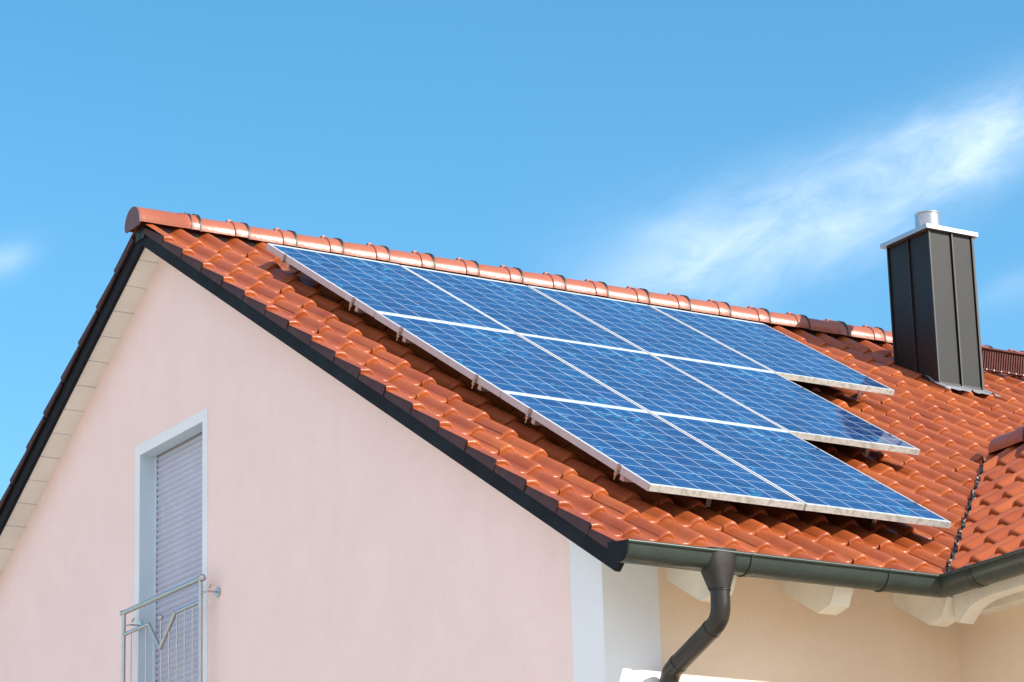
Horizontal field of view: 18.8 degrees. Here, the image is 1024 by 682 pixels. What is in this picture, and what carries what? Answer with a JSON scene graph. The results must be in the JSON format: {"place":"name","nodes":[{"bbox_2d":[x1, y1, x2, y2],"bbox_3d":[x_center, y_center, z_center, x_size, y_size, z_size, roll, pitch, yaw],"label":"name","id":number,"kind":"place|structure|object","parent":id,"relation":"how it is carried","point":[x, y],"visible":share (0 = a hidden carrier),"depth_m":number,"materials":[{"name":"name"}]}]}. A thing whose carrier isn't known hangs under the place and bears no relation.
{"place":"outdoors","nodes":[
{"label":"outdoors","id":0,"kind":"place"},
{"bbox_2d":[0,0,1023,499],"label":"sky","id":1,"kind":"structure","parent":0,"point":[764,154],"materials":[{"name":"blue"}]},
{"label":"gravel yard","id":2,"kind":"structure","parent":0,"visible":0},
{"bbox_2d":[0,206,1023,681],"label":"house","id":3,"kind":"structure","parent":2,"relation":"on","point":[246,458],"depth_m":18.24,"materials":[{"name":"paint"}]},
{"bbox_2d":[134,408,207,681],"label":"window","id":4,"kind":"structure","parent":3,"relation":"in","point":[171,477],"depth_m":19.95,"materials":[{"name":"paint"}]},
{"bbox_2d":[280,254,784,334],"bbox_3d":[0.231,-0.219,20.685,3.988,0.154,0.082,9,12,-31],"label":"mounting rail","id":5,"kind":"object","parent":3,"relation":"attached to","point":[288,266],"visible":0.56,"depth_m":19.70,"materials":[{"name":"metal"}]},
{"bbox_2d":[396,327,804,388],"bbox_3d":[0.601,0.189,18.985,2.998,0.154,0.082,9,12,-31],"label":"mounting rail","id":6,"kind":"object","parent":3,"relation":"attached to","point":[404,339],"visible":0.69,"depth_m":18.25,"materials":[{"name":"metal"}]},
{"bbox_2d":[349,297,868,399],"bbox_3d":[0.713,0.068,19.804,3.988,0.154,0.082,9,12,-31],"label":"mounting rail","id":7,"kind":"object","parent":3,"relation":"attached to","point":[359,310],"visible":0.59,"depth_m":18.84,"materials":[{"name":"metal"}]},
{"bbox_2d":[266,243,513,332],"bbox_3d":[-0.788,-0.324,19.500,0.977,0.041,1.651,9,12,-31],"label":"solar panel","id":8,"kind":"object","parent":7,"relation":"on","point":[372,287],"visible":0.87,"depth_m":19.44,"materials":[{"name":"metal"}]},
{"bbox_2d":[401,265,646,352],"bbox_3d":[0.055,-0.195,20.003,0.977,0.042,1.651,9,12,-31],"label":"solar panel","id":9,"kind":"object","parent":7,"relation":"on","point":[519,308],"visible":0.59,"depth_m":19.97,"materials":[{"name":"blue glass"}]},
{"bbox_2d":[528,285,772,371],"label":"solar panel","id":10,"kind":"object","parent":7,"relation":"on","point":[647,328],"visible":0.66,"depth_m":20.47,"materials":[{"name":"blue glass"}]},
{"bbox_2d":[649,305,894,394],"bbox_3d":[1.742,0.058,21.008,0.977,0.041,1.651,9,12,-31],"label":"solar panel","id":11,"kind":"object","parent":7,"relation":"attached to","point":[778,352],"visible":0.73,"depth_m":20.90,"materials":[{"name":"blue glass"}]},
{"bbox_2d":[525,408,819,449],"bbox_3d":[0.933,0.574,17.357,2.008,0.154,0.082,9,12,-31],"label":"mounting rail","id":12,"kind":"object","parent":3,"relation":"attached to","point":[534,422],"visible":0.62,"depth_m":16.88,"materials":[{"name":"metal"}]},
{"bbox_2d":[471,374,890,457],"bbox_3d":[1.056,0.459,18.155,2.998,0.154,0.082,9,12,-31],"label":"mounting rail","id":13,"kind":"object","parent":3,"relation":"attached to","point":[866,452],"visible":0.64,"depth_m":17.43,"materials":[{"name":"metal"}]},
{"bbox_2d":[374,312,647,411],"bbox_3d":[-0.025,0.132,18.106,0.977,0.042,1.651,9,12,-31],"label":"solar panel","id":14,"kind":"object","parent":13,"relation":"attached to","point":[498,362],"visible":0.85,"depth_m":18.05,"materials":[{"name":"blue glass"}]},
{"bbox_2d":[516,333,786,430],"bbox_3d":[0.818,0.258,18.608,0.977,0.041,1.651,9,12,-31],"label":"solar panel","id":15,"kind":"object","parent":13,"relation":"on","point":[648,382],"visible":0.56,"depth_m":18.57,"materials":[{"name":"blue glass"}]},
{"bbox_2d":[649,353,919,454],"bbox_3d":[1.661,0.385,19.111,0.977,0.042,1.651,9,12,-31],"label":"solar panel","id":16,"kind":"object","parent":13,"relation":"attached to","point":[788,405],"visible":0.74,"depth_m":19.01,"materials":[{"name":"blue glass"}]},
{"bbox_2d":[613,464,917,526],"bbox_3d":[1.389,0.845,16.525,2.008,0.154,0.082,9,12,-31],"label":"mounting rail","id":17,"kind":"object","parent":3,"relation":"attached to","point":[708,501],"visible":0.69,"depth_m":16.07,"materials":[{"name":"metal"}]},
{"bbox_2d":[501,391,804,509],"bbox_3d":[0.737,0.586,16.711,0.977,0.041,1.651,9,12,-31],"label":"solar panel","id":18,"kind":"object","parent":17,"relation":"attached to","point":[647,451],"visible":1,"depth_m":16.59,"materials":[{"name":"blue glass"}]},
{"bbox_2d":[650,412,950,528],"bbox_3d":[1.581,0.712,17.214,0.977,0.042,1.651,9,12,-31],"label":"solar panel","id":19,"kind":"object","parent":17,"relation":"attached to","point":[811,477],"visible":0.85,"depth_m":17.11,"materials":[{"name":"blue glass"}]}
]}

